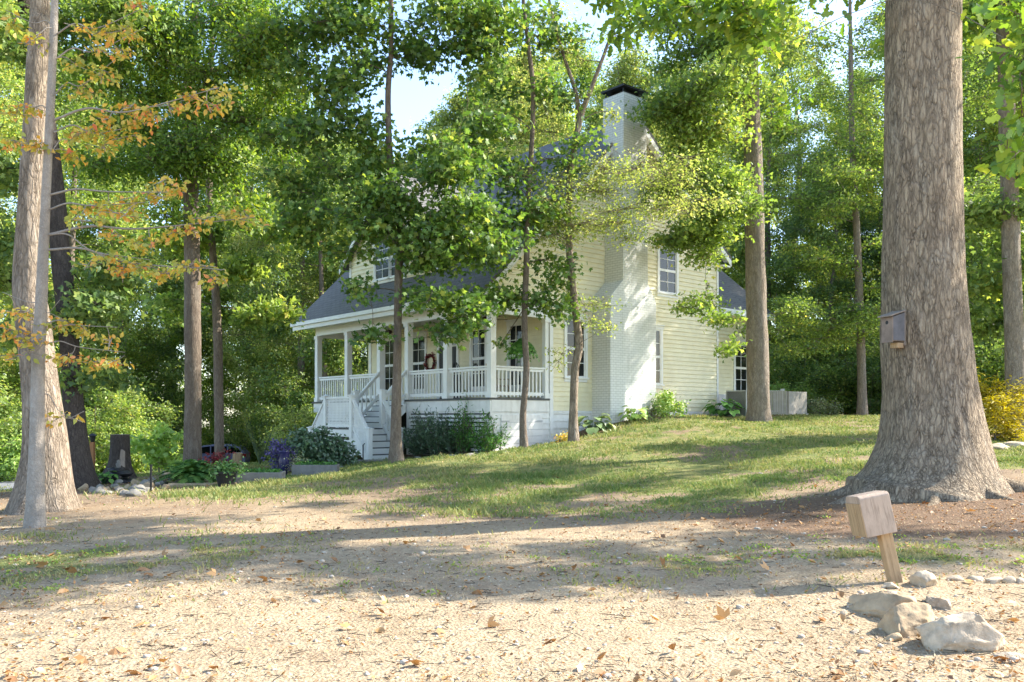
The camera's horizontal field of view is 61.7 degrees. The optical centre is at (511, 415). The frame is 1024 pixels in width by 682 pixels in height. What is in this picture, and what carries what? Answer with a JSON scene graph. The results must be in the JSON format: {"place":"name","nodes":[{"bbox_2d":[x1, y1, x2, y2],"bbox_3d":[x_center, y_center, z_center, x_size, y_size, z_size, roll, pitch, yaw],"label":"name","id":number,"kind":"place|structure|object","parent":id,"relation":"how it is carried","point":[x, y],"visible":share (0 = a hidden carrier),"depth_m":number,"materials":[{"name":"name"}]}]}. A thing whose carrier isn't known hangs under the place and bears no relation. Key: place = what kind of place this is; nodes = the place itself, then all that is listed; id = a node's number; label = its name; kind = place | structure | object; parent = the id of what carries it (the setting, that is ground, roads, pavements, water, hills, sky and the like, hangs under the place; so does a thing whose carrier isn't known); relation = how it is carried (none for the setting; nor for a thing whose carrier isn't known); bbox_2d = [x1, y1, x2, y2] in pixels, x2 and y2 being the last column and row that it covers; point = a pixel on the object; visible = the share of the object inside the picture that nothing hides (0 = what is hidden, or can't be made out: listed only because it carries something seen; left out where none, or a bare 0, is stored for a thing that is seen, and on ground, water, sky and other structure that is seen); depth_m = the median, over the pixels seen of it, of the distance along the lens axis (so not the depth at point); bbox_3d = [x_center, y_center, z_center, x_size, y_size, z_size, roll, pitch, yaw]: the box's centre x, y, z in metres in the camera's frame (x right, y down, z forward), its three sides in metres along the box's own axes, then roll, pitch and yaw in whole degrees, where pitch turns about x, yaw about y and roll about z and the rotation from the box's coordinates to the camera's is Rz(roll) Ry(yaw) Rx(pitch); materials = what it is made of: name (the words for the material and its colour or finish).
{"place":"outdoors","nodes":[
{"label":"outdoors","id":0,"kind":"place"},
{"bbox_2d":[0,469,164,489],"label":"driveway","id":1,"kind":"structure","parent":0,"point":[6,483],"depth_m":31.45,"materials":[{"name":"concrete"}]},
{"bbox_2d":[202,444,250,462],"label":"parked car","id":2,"kind":"object","parent":1,"relation":"on","point":[209,449],"visible":0.08,"depth_m":50.35,"materials":[{"name":"paint"}]},
{"bbox_2d":[240,410,277,463],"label":"plume grass","id":3,"kind":"object","parent":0,"point":[255,448],"depth_m":29.92,"materials":[{"name":"green plant"}]},
{"bbox_2d":[0,0,990,429],"label":"sky","id":4,"kind":"structure","parent":0,"point":[412,100],"materials":[{"name":"white"}]},
{"bbox_2d":[0,415,1023,681],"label":"ground","id":5,"kind":"structure","parent":0,"point":[460,623],"depth_m":7.83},
{"bbox_2d":[0,371,21,478],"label":"woodland shrub","id":6,"kind":"object","parent":5,"relation":"on","point":[5,405],"visible":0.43,"depth_m":34.74,"materials":[{"name":"green plant"}]},
{"bbox_2d":[3,0,82,514],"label":"tree","id":7,"kind":"object","parent":5,"relation":"on","point":[61,495],"visible":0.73,"depth_m":14.23,"materials":[{"name":"brown plant"}]},
{"bbox_2d":[0,0,97,430],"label":"woodland tree","id":8,"kind":"object","parent":5,"relation":"on","point":[8,84],"visible":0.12,"depth_m":38.75,"materials":[{"name":"green plant"}]},
{"bbox_2d":[0,426,106,481],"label":"woodland shrub","id":9,"kind":"object","parent":5,"relation":"on","point":[12,452],"visible":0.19,"depth_m":32.60,"materials":[{"name":"green plant"}]},
{"bbox_2d":[0,2,138,479],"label":"woodland tree","id":10,"kind":"object","parent":5,"relation":"on","point":[13,67],"visible":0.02,"depth_m":52.54,"materials":[{"name":"green plant"}]},
{"bbox_2d":[0,0,166,488],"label":"tree","id":11,"kind":"object","parent":5,"relation":"on","point":[101,307],"visible":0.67,"depth_m":19.95,"materials":[{"name":"green plant"}]},
{"bbox_2d":[0,44,183,432],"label":"woodland tree","id":12,"kind":"object","parent":5,"relation":"on","point":[92,196],"visible":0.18,"depth_m":43.84,"materials":[{"name":"green plant"}]},
{"bbox_2d":[0,45,207,430],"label":"woodland tree","id":13,"kind":"object","parent":5,"relation":"on","point":[161,256],"visible":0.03,"depth_m":57.74,"materials":[{"name":"green plant"}]},
{"bbox_2d":[100,434,137,477],"bbox_3d":[-10.523,1.223,23.016,1.564,1.450,1.316,0,0,0],"label":"tree stump","id":14,"kind":"object","parent":5,"relation":"on","point":[120,447],"visible":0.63,"depth_m":22.78,"materials":[{"name":"wood"}]},
{"bbox_2d":[85,382,163,473],"bbox_3d":[-17.578,0.510,35.876,6.254,4.455,6.208,0,0,18],"label":"woodland shrub","id":15,"kind":"object","parent":5,"relation":"on","point":[128,415],"visible":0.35,"depth_m":35.14,"materials":[{"name":"green plant"}]},
{"bbox_2d":[49,171,212,453],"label":"woodland tree","id":16,"kind":"object","parent":5,"relation":"on","point":[158,376],"visible":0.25,"depth_m":49.65,"materials":[{"name":"green plant"}]},
{"bbox_2d":[0,0,268,527],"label":"beech tree","id":17,"kind":"object","parent":5,"relation":"on","point":[35,512],"visible":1,"depth_m":12.01,"materials":[{"name":"orange plant"}]},
{"bbox_2d":[85,375,183,473],"bbox_3d":[-18.215,0.567,39.934,6.652,4.831,6.039,0,0,22],"label":"woodland shrub","id":18,"kind":"object","parent":5,"relation":"on","point":[162,414],"visible":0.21,"depth_m":39.86,"materials":[{"name":"green plant"}]},
{"bbox_2d":[130,421,183,472],"bbox_3d":[-13.246,1.239,32.168,2.300,2.120,2.284,0,0,0],"label":"lime bush","id":19,"kind":"object","parent":5,"relation":"on","point":[159,456],"visible":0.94,"depth_m":31.73,"materials":[{"name":"green plant"}]},
{"bbox_2d":[76,0,259,431],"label":"woodland tree","id":20,"kind":"object","parent":5,"relation":"on","point":[201,252],"visible":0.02,"depth_m":59.79,"materials":[{"name":"green plant"}]},
{"bbox_2d":[154,459,216,483],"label":"fern","id":21,"kind":"object","parent":5,"relation":"on","point":[188,471],"visible":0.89,"depth_m":19.94,"materials":[{"name":"green plant"}]},
{"bbox_2d":[56,0,339,460],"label":"tree","id":22,"kind":"object","parent":5,"relation":"on","point":[186,149],"visible":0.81,"depth_m":23.09,"materials":[{"name":"green plant"}]},
{"bbox_2d":[152,187,261,447],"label":"woodland tree","id":23,"kind":"object","parent":5,"relation":"on","point":[182,388],"visible":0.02,"depth_m":64.46,"materials":[{"name":"green plant"}]},
{"bbox_2d":[118,2,322,460],"bbox_3d":[-8.888,-6.756,27.127,6.129,17.410,4.230,0,0,0],"label":"tree","id":24,"kind":"object","parent":5,"relation":"on","point":[243,268],"visible":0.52,"depth_m":26.89,"materials":[{"name":"green plant"}]},
{"bbox_2d":[195,456,248,486],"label":"potted plant","id":25,"kind":"object","parent":5,"relation":"on","point":[224,473],"visible":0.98,"depth_m":19.16,"materials":[{"name":"green plant"}]},
{"bbox_2d":[163,135,313,454],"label":"woodland tree","id":26,"kind":"object","parent":5,"relation":"on","point":[204,341],"visible":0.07,"depth_m":59.42,"materials":[{"name":"green plant"}]},
{"bbox_2d":[178,50,338,459],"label":"woodland tree","id":27,"kind":"object","parent":5,"relation":"on","point":[231,386],"visible":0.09,"depth_m":57.61,"materials":[{"name":"green plant"}]},
{"bbox_2d":[236,467,285,483],"bbox_3d":[-5.913,1.428,20.200,1.050,0.464,0.600,0,0,-7],"label":"stone trough","id":28,"kind":"object","parent":5,"relation":"on","point":[252,474],"visible":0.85,"depth_m":19.93,"materials":[{"name":"grey stone"}]},
{"bbox_2d":[260,437,301,470],"bbox_3d":[-6.165,1.101,23.264,1.035,1.119,1.238,0,0,0],"label":"salvia","id":29,"kind":"object","parent":5,"relation":"on","point":[272,452],"visible":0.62,"depth_m":23.14,"materials":[{"name":"purple plant"}]},
{"bbox_2d":[201,134,367,451],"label":"woodland tree","id":30,"kind":"object","parent":5,"relation":"on","point":[245,242],"visible":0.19,"depth_m":48.52,"materials":[{"name":"green plant"}]},
{"bbox_2d":[266,401,316,442],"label":"weedy bush","id":31,"kind":"object","parent":5,"relation":"on","point":[290,415],"visible":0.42,"depth_m":32.85,"materials":[{"name":"green plant"}]},
{"bbox_2d":[266,433,323,469],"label":"glossy shrub","id":32,"kind":"object","parent":5,"relation":"on","point":[303,447],"visible":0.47,"depth_m":23.68,"materials":[{"name":"green plant"}]},
{"bbox_2d":[223,134,367,448],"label":"woodland tree","id":33,"kind":"object","parent":5,"relation":"on","point":[285,378],"visible":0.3,"depth_m":44.76,"materials":[{"name":"green plant"}]},
{"bbox_2d":[263,386,339,437],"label":"woodland shrub","id":34,"kind":"object","parent":5,"relation":"on","point":[287,409],"visible":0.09,"depth_m":41.28,"materials":[{"name":"green plant"}]},
{"bbox_2d":[292,460,339,475],"bbox_3d":[-5.074,1.385,22.200,1.150,0.510,0.550,0,0,-5],"label":"stone trough","id":35,"kind":"object","parent":5,"relation":"on","point":[307,468],"visible":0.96,"depth_m":21.94,"materials":[{"name":"grey stone"}]},
{"bbox_2d":[286,420,347,461],"bbox_3d":[-5.614,0.915,24.405,1.930,1.596,1.845,0,0,0],"label":"glossy shrub","id":36,"kind":"object","parent":5,"relation":"on","point":[315,434],"visible":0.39,"depth_m":24.02,"materials":[{"name":"green plant"}]},
{"bbox_2d":[310,433,365,465],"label":"glossy shrub","id":37,"kind":"object","parent":5,"relation":"on","point":[347,457],"visible":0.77,"depth_m":24.05,"materials":[{"name":"green plant"}]},
{"bbox_2d":[296,141,395,386],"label":"woodland tree","id":38,"kind":"object","parent":5,"relation":"on","point":[332,281],"depth_m":56.05,"materials":[{"name":"green plant"}]},
{"bbox_2d":[237,0,550,463],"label":"maple tree","id":39,"kind":"object","parent":5,"relation":"on","point":[387,200],"visible":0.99,"depth_m":21.60,"materials":[{"name":"green plant"}]},
{"bbox_2d":[402,406,440,456],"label":"upright shrub","id":40,"kind":"object","parent":5,"relation":"on","point":[414,446],"visible":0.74,"depth_m":26.76,"materials":[{"name":"green plant"}]},
{"bbox_2d":[412,405,458,454],"bbox_3d":[-2.292,0.470,26.319,1.720,1.647,1.607,0,0,42],"label":"upright shrub","id":41,"kind":"object","parent":5,"relation":"on","point":[436,443],"visible":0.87,"depth_m":26.02,"materials":[{"name":"green plant"}]},
{"bbox_2d":[406,86,483,170],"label":"woodland tree","id":42,"kind":"object","parent":5,"relation":"on","point":[446,120],"visible":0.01,"depth_m":58.84,"materials":[{"name":"green plant"}]},
{"bbox_2d":[446,390,476,453],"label":"upright shrub","id":43,"kind":"object","parent":5,"relation":"on","point":[463,448],"visible":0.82,"depth_m":25.47,"materials":[{"name":"green plant"}]},
{"bbox_2d":[463,408,510,452],"bbox_3d":[-0.717,0.478,24.576,1.444,1.409,1.604,0,0,0],"label":"upright shrub","id":44,"kind":"object","parent":5,"relation":"on","point":[483,443],"visible":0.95,"depth_m":24.53,"materials":[{"name":"green plant"}]},
{"bbox_2d":[431,47,575,166],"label":"woodland tree","id":45,"kind":"object","parent":5,"relation":"on","point":[524,103],"visible":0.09,"depth_m":54.71,"materials":[{"name":"green plant"}]},
{"bbox_2d":[0,413,1023,606],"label":"lawn grass","id":46,"kind":"structure","parent":5,"relation":"on","point":[804,420],"depth_m":16.90,"materials":[{"name":"green plant"}]},
{"bbox_2d":[0,417,1023,681],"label":"fallen leaves","id":47,"kind":"object","parent":5,"relation":"on","point":[600,657],"visible":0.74,"depth_m":7.15,"materials":[{"name":"brown plant"}]},
{"bbox_2d":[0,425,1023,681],"bbox_3d":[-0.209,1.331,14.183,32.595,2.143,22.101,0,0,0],"label":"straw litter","id":48,"kind":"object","parent":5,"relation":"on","point":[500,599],"visible":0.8,"depth_m":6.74,"materials":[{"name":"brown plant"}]},
{"bbox_2d":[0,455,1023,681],"bbox_3d":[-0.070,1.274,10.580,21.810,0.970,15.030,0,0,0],"label":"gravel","id":49,"kind":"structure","parent":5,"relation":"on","point":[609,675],"depth_m":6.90,"materials":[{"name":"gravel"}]},
{"bbox_2d":[0,448,1023,681],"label":"twig litter","id":50,"kind":"object","parent":5,"relation":"on","point":[205,644],"visible":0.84,"depth_m":6.74,"materials":[{"name":"brown plant"}]},
{"bbox_2d":[0,497,1023,598],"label":"ground weeds","id":51,"kind":"object","parent":5,"relation":"on","point":[554,568],"visible":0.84,"depth_m":9.00,"materials":[{"name":"green plant"}]},
{"bbox_2d":[0,505,1023,681],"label":"maple litter","id":52,"kind":"object","parent":5,"relation":"on","point":[722,614],"visible":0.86,"depth_m":6.42,"materials":[{"name":"orange plant"}]},
{"bbox_2d":[437,0,617,447],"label":"maple tree","id":53,"kind":"object","parent":5,"relation":"on","point":[536,210],"visible":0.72,"depth_m":23.20,"materials":[{"name":"green plant"}]},
{"bbox_2d":[290,83,774,459],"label":"house","id":54,"kind":"structure","parent":5,"relation":"on","point":[653,348],"depth_m":28.02,"materials":[{"name":"beige wood"}]},
{"bbox_2d":[372,242,388,283],"bbox_3d":[-4.620,-5.525,30.420,0.100,1.650,1.140,0,0,-41],"label":"window","id":55,"kind":"structure","parent":54,"relation":"in","point":[381,273],"depth_m":30.44,"materials":[{"name":"white glass"}]},
{"bbox_2d":[385,337,392,394],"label":"window","id":56,"kind":"structure","parent":54,"relation":"in","point":[388,350],"depth_m":33.46,"materials":[{"name":"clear glass"}]},
{"bbox_2d":[413,331,427,393],"bbox_3d":[-3.506,-1.958,31.878,0.110,2.315,1.210,0,0,-41],"label":"window","id":57,"kind":"structure","parent":54,"relation":"in","point":[420,348],"depth_m":31.81,"materials":[{"name":"white glass"}]},
{"bbox_2d":[469,325,486,391],"bbox_3d":[-1.157,-1.958,29.155,0.110,2.315,1.040,0,0,-41],"label":"window","id":58,"kind":"structure","parent":54,"relation":"in","point":[477,345],"depth_m":29.18,"materials":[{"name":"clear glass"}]},
{"bbox_2d":[501,415,519,449],"bbox_3d":[-0.012,0.500,25.451,0.800,1.040,0.038,0,0,-41],"label":"hatch door","id":59,"kind":"structure","parent":54,"relation":"in","point":[512,420],"depth_m":25.44,"materials":[{"name":"wood"}]},
{"bbox_2d":[505,318,522,390],"bbox_3d":[0.104,-1.958,27.696,0.110,2.315,0.940,0,0,-41],"label":"window","id":60,"kind":"structure","parent":54,"relation":"in","point":[516,331],"depth_m":27.75,"materials":[{"name":"clear glass"}]},
{"bbox_2d":[505,333,539,362],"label":"hanging fern","id":61,"kind":"object","parent":54,"relation":"hanging from","point":[518,349],"visible":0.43,"depth_m":25.49,"materials":[{"name":"green plant"}]},
{"bbox_2d":[526,415,542,446],"bbox_3d":[0.624,0.500,26.000,0.800,1.040,0.038,0,0,-41],"label":"hatch door","id":62,"kind":"structure","parent":54,"relation":"in","point":[533,422],"depth_m":26.04,"materials":[{"name":"wood"}]},
{"bbox_2d":[563,313,589,381],"bbox_3d":[2.040,-2.143,27.206,1.140,2.145,0.110,0,0,-41],"label":"window","id":63,"kind":"structure","parent":54,"relation":"in","point":[569,337],"depth_m":27.16,"materials":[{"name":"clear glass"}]},
{"bbox_2d":[656,324,664,388],"bbox_3d":[4.866,-2.057,29.649,1.210,2.215,0.110,0,0,-41],"label":"window","id":64,"kind":"structure","parent":54,"relation":"in","point":[659,328],"depth_m":29.95,"materials":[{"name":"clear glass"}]},
{"bbox_2d":[656,241,679,298],"bbox_3d":[5.510,-5.117,30.203,1.250,1.895,0.110,0,0,-41],"label":"window","id":65,"kind":"structure","parent":54,"relation":"in","point":[667,276],"depth_m":30.22,"materials":[{"name":"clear glass"}]},
{"bbox_2d":[733,340,746,389],"bbox_3d":[9.061,-1.887,33.825,1.120,2.155,0.110,0,0,-41],"label":"window","id":66,"kind":"structure","parent":54,"relation":"in","point":[740,362],"depth_m":33.84,"materials":[{"name":"clear glass"}]},
{"bbox_2d":[513,53,585,145],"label":"woodland tree","id":67,"kind":"object","parent":5,"relation":"on","point":[560,71],"visible":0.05,"depth_m":61.30,"materials":[{"name":"green plant"}]},
{"bbox_2d":[539,32,615,145],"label":"woodland tree","id":68,"kind":"object","parent":5,"relation":"on","point":[583,76],"visible":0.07,"depth_m":64.92,"materials":[{"name":"green plant"}]},
{"bbox_2d":[574,80,609,131],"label":"woodland tree","id":69,"kind":"object","parent":5,"relation":"on","point":[595,116],"visible":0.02,"depth_m":57.27,"materials":[{"name":"green plant"}]},
{"bbox_2d":[578,413,615,434],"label":"hosta","id":70,"kind":"object","parent":5,"relation":"on","point":[599,426],"visible":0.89,"depth_m":25.72,"materials":[{"name":"green plant"}]},
{"bbox_2d":[483,0,752,441],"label":"forked tree","id":71,"kind":"object","parent":5,"relation":"on","point":[573,431],"visible":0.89,"depth_m":23.90,"materials":[{"name":"green plant"}]},
{"bbox_2d":[574,37,744,263],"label":"woodland tree","id":72,"kind":"object","parent":5,"relation":"on","point":[621,69],"visible":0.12,"depth_m":52.89,"materials":[{"name":"green plant"}]},
{"bbox_2d":[646,389,690,416],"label":"garden shrub","id":73,"kind":"object","parent":5,"relation":"on","point":[664,401],"visible":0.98,"depth_m":28.10,"materials":[{"name":"green plant"}]},
{"bbox_2d":[701,398,744,416],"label":"hosta","id":74,"kind":"object","parent":5,"relation":"on","point":[713,410],"visible":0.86,"depth_m":30.62,"materials":[{"name":"green plant"}]},
{"bbox_2d":[620,0,827,421],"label":"tree","id":75,"kind":"object","parent":5,"relation":"on","point":[678,105],"visible":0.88,"depth_m":27.17,"materials":[{"name":"green plant"}]},
{"bbox_2d":[726,390,746,415],"bbox_3d":[8.486,-0.450,31.500,0.880,0.950,0.880,0,0,-41],"label":"condenser unit","id":76,"kind":"object","parent":5,"relation":"on","point":[739,396],"visible":0.53,"depth_m":31.15,"materials":[{"name":"grey metal"}]},
{"bbox_2d":[712,79,841,383],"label":"woodland tree","id":77,"kind":"object","parent":5,"relation":"on","point":[778,176],"visible":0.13,"depth_m":48.72,"materials":[{"name":"green plant"}]},
{"bbox_2d":[770,391,808,414],"bbox_3d":[11.190,-0.365,34.944,2.358,1.280,0.797,0,0,-15],"label":"deck screen","id":78,"kind":"object","parent":5,"relation":"on","point":[794,402],"visible":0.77,"depth_m":34.72,"materials":[{"name":"wood"}]},
{"bbox_2d":[725,32,876,365],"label":"woodland tree","id":79,"kind":"object","parent":5,"relation":"on","point":[799,71],"visible":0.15,"depth_m":56.26,"materials":[{"name":"green plant"}]},
{"bbox_2d":[579,0,1023,505],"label":"oak tree","id":80,"kind":"object","parent":5,"relation":"on","point":[933,445],"visible":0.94,"depth_m":12.99,"materials":[{"name":"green plant"}]},
{"bbox_2d":[877,310,905,347],"bbox_3d":[5.869,-1.321,13.106,0.496,0.576,0.260,0,0,-24],"label":"birdhouse","id":81,"kind":"object","parent":80,"relation":"attached to","point":[893,326],"visible":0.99,"depth_m":13.02,"materials":[{"name":"grey wood"}]},
{"bbox_2d":[769,337,856,413],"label":"woodland shrub","id":82,"kind":"object","parent":5,"relation":"on","point":[791,362],"visible":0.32,"depth_m":40.97,"materials":[{"name":"green plant"}]},
{"bbox_2d":[765,143,881,414],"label":"woodland tree","id":83,"kind":"object","parent":5,"relation":"on","point":[797,230],"visible":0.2,"depth_m":46.01,"materials":[{"name":"green plant"}]},
{"bbox_2d":[807,396,843,414],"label":"garden shrub","id":84,"kind":"object","parent":5,"relation":"on","point":[813,402],"visible":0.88,"depth_m":35.70,"materials":[{"name":"green plant"}]},
{"bbox_2d":[772,61,883,353],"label":"woodland tree","id":85,"kind":"object","parent":5,"relation":"on","point":[847,105],"visible":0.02,"depth_m":59.28,"materials":[{"name":"green plant"}]},
{"bbox_2d":[790,342,881,414],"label":"woodland shrub","id":86,"kind":"object","parent":5,"relation":"on","point":[809,367],"visible":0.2,"depth_m":41.15,"materials":[{"name":"green plant"}]},
{"bbox_2d":[795,322,879,414],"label":"woodland shrub","id":87,"kind":"object","parent":5,"relation":"on","point":[847,409],"visible":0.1,"depth_m":41.38,"materials":[{"name":"green plant"}]},
{"bbox_2d":[805,141,883,353],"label":"woodland tree","id":88,"kind":"object","parent":5,"relation":"on","point":[878,227],"visible":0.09,"depth_m":49.70,"materials":[{"name":"green plant"}]},
{"bbox_2d":[825,338,881,414],"bbox_3d":[17.465,-1.986,40.040,5.940,4.752,6.543,0,0,-32],"label":"woodland shrub","id":89,"kind":"object","parent":5,"relation":"on","point":[873,369],"visible":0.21,"depth_m":39.30,"materials":[{"name":"green plant"}]},
{"bbox_2d":[845,490,902,582],"bbox_3d":[3.223,1.224,7.526,0.278,1.100,0.290,-11,-3,-3],"label":"post box","id":90,"kind":"object","parent":5,"relation":"on","point":[870,514],"visible":0.82,"depth_m":7.43,"materials":[{"name":"beige wood"}]},
{"bbox_2d":[728,0,1023,415],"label":"beech tree","id":91,"kind":"object","parent":5,"relation":"on","point":[842,186],"visible":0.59,"depth_m":33.58,"materials":[{"name":"green plant"}]},
{"bbox_2d":[848,591,918,617],"bbox_3d":[2.830,1.507,6.496,0.351,0.368,0.626,0,0,-36],"label":"rock","id":92,"kind":"object","parent":5,"relation":"on","point":[879,604],"visible":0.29,"depth_m":6.44,"materials":[{"name":"stone"}]},
{"bbox_2d":[810,0,995,337],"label":"woodland tree","id":93,"kind":"object","parent":5,"relation":"on","point":[881,34],"visible":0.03,"depth_m":54.40,"materials":[{"name":"green plant"}]},
{"bbox_2d":[877,602,934,637],"bbox_3d":[2.774,1.489,6.022,0.463,0.371,0.373,0,0,-18],"label":"rock","id":94,"kind":"object","parent":5,"relation":"on","point":[903,619],"visible":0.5,"depth_m":5.93,"materials":[{"name":"stone"}]},
{"bbox_2d":[908,570,936,586],"bbox_3d":[3.536,1.434,7.381,0.232,0.226,0.315,0,0,18],"label":"rock","id":95,"kind":"object","parent":5,"relation":"on","point":[925,578],"visible":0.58,"depth_m":7.30,"materials":[{"name":"white stone"}]},
{"bbox_2d":[837,108,1023,336],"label":"woodland tree","id":96,"kind":"object","parent":5,"relation":"on","point":[877,260],"visible":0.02,"depth_m":45.65,"materials":[{"name":"green plant"}]},
{"bbox_2d":[866,0,1023,343],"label":"woodland tree","id":97,"kind":"object","parent":5,"relation":"on","point":[992,126],"visible":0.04,"depth_m":41.33,"materials":[{"name":"green plant"}]},
{"bbox_2d":[914,612,1007,651],"bbox_3d":[2.954,1.504,5.621,0.582,0.466,0.376,0,0,0],"label":"rock","id":98,"kind":"object","parent":5,"relation":"on","point":[963,631],"visible":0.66,"depth_m":5.48,"materials":[{"name":"white stone"}]},
{"bbox_2d":[972,330,1003,411],"bbox_3d":[20.404,-2.185,35.914,6.646,4.769,6.696,0,0,22],"label":"woodland shrub","id":99,"kind":"object","parent":5,"relation":"on","point":[983,359],"visible":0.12,"depth_m":34.15,"materials":[{"name":"green plant"}]},
{"bbox_2d":[975,339,1004,396],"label":"woodland shrub","id":100,"kind":"object","parent":5,"relation":"on","point":[999,355],"visible":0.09,"depth_m":33.70,"materials":[{"name":"green plant"}]},
{"bbox_2d":[962,0,1023,436],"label":"tree","id":101,"kind":"object","parent":5,"relation":"on","point":[1004,206],"visible":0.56,"depth_m":22.51,"materials":[{"name":"green plant"}]},
{"bbox_2d":[962,0,1023,349],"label":"woodland tree","id":102,"kind":"object","parent":5,"relation":"on","point":[969,150],"visible":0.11,"depth_m":40.41,"materials":[{"name":"green plant"}]},
{"bbox_2d":[976,367,1023,440],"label":"golden shrub","id":103,"kind":"object","parent":5,"relation":"on","point":[998,415],"visible":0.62,"depth_m":21.32,"materials":[{"name":"yellow plant"}]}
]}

